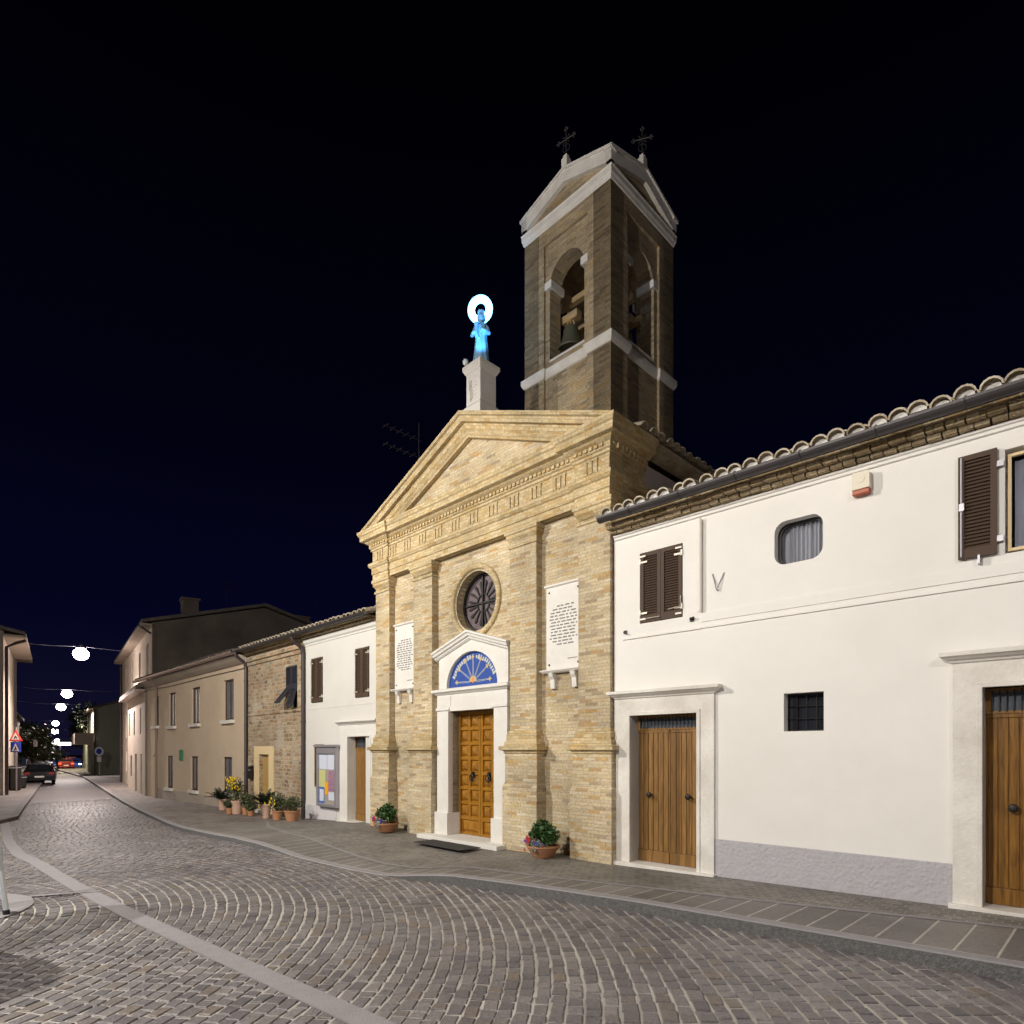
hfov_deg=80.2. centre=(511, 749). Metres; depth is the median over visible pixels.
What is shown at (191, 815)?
pavement
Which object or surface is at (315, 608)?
tv aerial
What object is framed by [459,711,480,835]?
door
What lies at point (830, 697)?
white house
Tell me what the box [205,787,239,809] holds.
potted plant
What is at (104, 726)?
grey green house
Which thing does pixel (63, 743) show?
lit canopy
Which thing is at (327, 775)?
notice board
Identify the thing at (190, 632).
tall house
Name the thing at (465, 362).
spotlight
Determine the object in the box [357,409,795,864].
church
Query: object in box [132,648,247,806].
cream house
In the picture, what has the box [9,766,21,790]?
litter bin
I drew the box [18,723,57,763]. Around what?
tree
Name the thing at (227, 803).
potted plant
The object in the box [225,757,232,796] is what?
window
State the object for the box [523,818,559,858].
flower bowl
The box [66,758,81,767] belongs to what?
parked car
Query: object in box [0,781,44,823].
kerb
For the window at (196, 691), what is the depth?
24.22 m
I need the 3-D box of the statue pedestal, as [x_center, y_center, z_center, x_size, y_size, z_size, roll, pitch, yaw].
[-0.624,-7.093,12.307,0.540,1.325,0.540,0,0,-45]
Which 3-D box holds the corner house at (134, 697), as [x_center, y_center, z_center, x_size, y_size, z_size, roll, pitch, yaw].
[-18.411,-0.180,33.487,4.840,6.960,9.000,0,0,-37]
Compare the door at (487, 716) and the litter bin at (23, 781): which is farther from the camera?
the litter bin at (23, 781)
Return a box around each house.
[0,625,31,794]
[13,659,31,765]
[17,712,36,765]
[72,700,119,774]
[80,711,87,769]
[114,596,313,783]
[119,684,146,795]
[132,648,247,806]
[235,630,305,818]
[291,605,375,823]
[596,368,1023,917]
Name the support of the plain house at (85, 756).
on the ground
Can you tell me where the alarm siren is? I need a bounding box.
[851,470,871,497]
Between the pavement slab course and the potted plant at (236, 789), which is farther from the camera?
the potted plant at (236, 789)
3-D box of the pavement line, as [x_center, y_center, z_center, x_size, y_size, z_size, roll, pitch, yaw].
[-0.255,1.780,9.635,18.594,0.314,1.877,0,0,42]
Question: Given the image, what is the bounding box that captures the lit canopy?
[53,742,70,756]
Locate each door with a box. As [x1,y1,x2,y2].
[263,755,267,793]
[355,748,365,820]
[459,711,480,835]
[481,710,493,837]
[638,730,669,863]
[670,729,695,867]
[986,713,1023,907]
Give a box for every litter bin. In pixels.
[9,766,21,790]
[21,775,26,787]
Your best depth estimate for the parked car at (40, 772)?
41.56 m
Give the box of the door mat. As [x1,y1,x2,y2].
[414,839,480,850]
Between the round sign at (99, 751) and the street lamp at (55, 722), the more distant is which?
the street lamp at (55, 722)
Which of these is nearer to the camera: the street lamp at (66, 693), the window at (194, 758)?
the window at (194, 758)
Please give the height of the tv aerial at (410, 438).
3.150 m
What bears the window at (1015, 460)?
in the white house at (830, 697)
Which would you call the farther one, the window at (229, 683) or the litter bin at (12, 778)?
the litter bin at (12, 778)
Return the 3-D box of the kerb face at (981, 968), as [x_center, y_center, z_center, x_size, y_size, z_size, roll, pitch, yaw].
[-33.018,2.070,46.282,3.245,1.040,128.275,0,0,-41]
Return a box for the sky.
[0,0,1023,754]
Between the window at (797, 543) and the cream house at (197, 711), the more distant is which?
the cream house at (197, 711)
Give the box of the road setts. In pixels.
[0,798,1023,1023]
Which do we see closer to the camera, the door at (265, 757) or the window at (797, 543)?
the window at (797, 543)
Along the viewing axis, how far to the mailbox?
19.98 m
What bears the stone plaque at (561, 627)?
attached to the church
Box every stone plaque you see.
[390,620,413,703]
[540,578,577,688]
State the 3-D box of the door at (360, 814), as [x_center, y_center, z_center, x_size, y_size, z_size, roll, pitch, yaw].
[-3.872,0.892,15.662,0.062,1.865,0.521,0,0,-45]
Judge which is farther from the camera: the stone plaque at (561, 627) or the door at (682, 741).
the stone plaque at (561, 627)
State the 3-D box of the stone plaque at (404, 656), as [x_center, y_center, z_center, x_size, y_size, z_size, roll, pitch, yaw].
[-2.450,-1.985,13.813,0.130,1.830,0.970,0,0,-45]
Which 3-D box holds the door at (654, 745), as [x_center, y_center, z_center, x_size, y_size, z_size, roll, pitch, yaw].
[2.172,0.713,9.388,0.551,2.045,0.153,0,0,44]
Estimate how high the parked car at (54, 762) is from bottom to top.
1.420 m
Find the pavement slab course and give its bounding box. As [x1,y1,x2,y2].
[196,822,1023,961]
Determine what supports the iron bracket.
attached to the white house at (830, 697)
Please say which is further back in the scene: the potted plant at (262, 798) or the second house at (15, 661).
the second house at (15, 661)
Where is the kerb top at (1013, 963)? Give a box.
[56,769,1023,967]
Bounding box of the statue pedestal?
[462,356,499,409]
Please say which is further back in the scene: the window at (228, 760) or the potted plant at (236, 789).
the window at (228, 760)
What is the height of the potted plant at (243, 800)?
0.720 m
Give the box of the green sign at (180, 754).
[179,750,182,759]
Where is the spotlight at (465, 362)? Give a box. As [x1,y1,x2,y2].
[463,359,468,365]
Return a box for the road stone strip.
[1,822,395,1023]
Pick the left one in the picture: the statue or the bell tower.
the statue
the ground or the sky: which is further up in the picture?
the sky
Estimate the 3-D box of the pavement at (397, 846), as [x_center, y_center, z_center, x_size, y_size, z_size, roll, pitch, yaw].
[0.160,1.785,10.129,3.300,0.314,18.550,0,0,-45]
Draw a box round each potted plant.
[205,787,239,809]
[223,799,234,813]
[225,776,246,813]
[239,792,251,814]
[245,788,282,818]
[245,803,257,815]
[264,792,284,819]
[280,796,303,821]
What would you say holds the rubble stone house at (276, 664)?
on the ground
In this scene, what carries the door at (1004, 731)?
in the white house at (830, 697)
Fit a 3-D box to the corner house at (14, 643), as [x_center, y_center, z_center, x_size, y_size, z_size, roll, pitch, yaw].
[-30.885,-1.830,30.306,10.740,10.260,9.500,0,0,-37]
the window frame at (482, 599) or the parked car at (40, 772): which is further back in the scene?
the parked car at (40, 772)
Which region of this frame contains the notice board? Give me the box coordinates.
[313,745,339,807]
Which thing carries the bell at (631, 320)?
hanging from the bell tower
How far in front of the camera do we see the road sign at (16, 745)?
31.94 m
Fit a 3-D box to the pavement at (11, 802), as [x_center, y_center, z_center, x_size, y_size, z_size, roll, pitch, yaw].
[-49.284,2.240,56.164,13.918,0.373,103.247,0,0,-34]
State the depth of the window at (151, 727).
27.94 m
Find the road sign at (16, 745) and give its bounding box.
[9,727,21,791]
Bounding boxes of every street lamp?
[18,686,110,697]
[21,701,73,710]
[25,719,58,725]
[29,643,134,659]
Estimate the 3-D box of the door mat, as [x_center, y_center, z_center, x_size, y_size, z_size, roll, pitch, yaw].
[-1.246,1.788,11.471,0.480,0.012,1.430,0,0,-45]
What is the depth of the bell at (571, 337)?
12.87 m
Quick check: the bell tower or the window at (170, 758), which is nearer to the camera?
the bell tower
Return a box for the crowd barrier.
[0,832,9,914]
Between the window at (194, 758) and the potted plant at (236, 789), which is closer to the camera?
the potted plant at (236, 789)
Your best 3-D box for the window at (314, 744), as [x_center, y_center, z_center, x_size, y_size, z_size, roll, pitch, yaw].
[-5.332,0.430,16.842,0.050,1.180,0.510,0,0,-45]
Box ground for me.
[30,755,113,802]
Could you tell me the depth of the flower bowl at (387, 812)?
13.23 m
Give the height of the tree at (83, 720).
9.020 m
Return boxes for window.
[150,696,158,728]
[163,756,172,790]
[165,692,175,728]
[187,756,198,793]
[188,687,199,726]
[220,679,233,723]
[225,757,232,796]
[314,744,323,786]
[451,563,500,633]
[778,517,822,563]
[787,692,823,730]
[1008,450,1023,551]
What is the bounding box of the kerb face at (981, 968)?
[56,770,1023,984]
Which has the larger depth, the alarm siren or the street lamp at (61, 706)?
the street lamp at (61, 706)
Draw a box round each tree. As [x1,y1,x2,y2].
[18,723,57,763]
[20,719,57,766]
[23,740,69,761]
[65,712,82,734]
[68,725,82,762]
[69,700,95,732]
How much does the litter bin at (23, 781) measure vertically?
0.750 m
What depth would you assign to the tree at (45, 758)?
66.28 m
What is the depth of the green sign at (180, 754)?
25.23 m
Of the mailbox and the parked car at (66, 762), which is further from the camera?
the parked car at (66, 762)
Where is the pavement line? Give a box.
[266,821,1023,928]
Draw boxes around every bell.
[558,308,580,352]
[629,313,634,341]
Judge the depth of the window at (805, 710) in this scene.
7.82 m
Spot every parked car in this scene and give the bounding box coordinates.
[24,763,55,783]
[32,762,55,775]
[48,759,63,767]
[58,758,74,768]
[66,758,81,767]
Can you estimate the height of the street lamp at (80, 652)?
1.226 m
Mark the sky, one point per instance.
(243, 242)
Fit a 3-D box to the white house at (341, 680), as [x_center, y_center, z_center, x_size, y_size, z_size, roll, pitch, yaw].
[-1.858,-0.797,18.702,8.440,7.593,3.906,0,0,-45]
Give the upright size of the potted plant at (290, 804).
0.700 m
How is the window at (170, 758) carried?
in the cream house at (197, 711)
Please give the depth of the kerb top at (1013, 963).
6.76 m
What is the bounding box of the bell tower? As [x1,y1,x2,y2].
[520,126,677,438]
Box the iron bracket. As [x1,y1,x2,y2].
[712,572,724,590]
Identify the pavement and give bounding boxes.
[0,766,39,817]
[56,765,305,828]
[269,818,1023,926]
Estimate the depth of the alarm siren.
7.16 m
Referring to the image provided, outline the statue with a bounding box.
[468,295,492,360]
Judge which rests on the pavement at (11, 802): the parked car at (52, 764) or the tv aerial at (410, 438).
the parked car at (52, 764)
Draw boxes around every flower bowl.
[371,803,398,832]
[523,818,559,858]
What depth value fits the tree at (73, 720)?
91.27 m
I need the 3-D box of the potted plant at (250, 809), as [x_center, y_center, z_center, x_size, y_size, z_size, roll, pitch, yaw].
[-7.894,1.789,18.400,0.389,0.410,0.430,0,0,-45]
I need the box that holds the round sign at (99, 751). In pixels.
[95,747,103,775]
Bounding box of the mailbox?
[247,765,253,778]
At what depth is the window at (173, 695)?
26.36 m
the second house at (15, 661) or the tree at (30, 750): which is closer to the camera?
the second house at (15, 661)
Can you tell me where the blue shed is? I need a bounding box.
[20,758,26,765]
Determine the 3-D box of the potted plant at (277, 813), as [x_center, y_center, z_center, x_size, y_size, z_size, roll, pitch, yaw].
[-6.595,1.559,17.065,0.528,0.802,0.578,0,0,-45]
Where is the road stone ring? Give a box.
[0,890,100,917]
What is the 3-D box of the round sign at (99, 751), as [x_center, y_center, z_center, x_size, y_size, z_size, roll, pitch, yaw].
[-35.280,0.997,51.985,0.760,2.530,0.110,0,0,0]
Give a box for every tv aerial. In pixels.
[313,597,323,622]
[383,423,421,458]

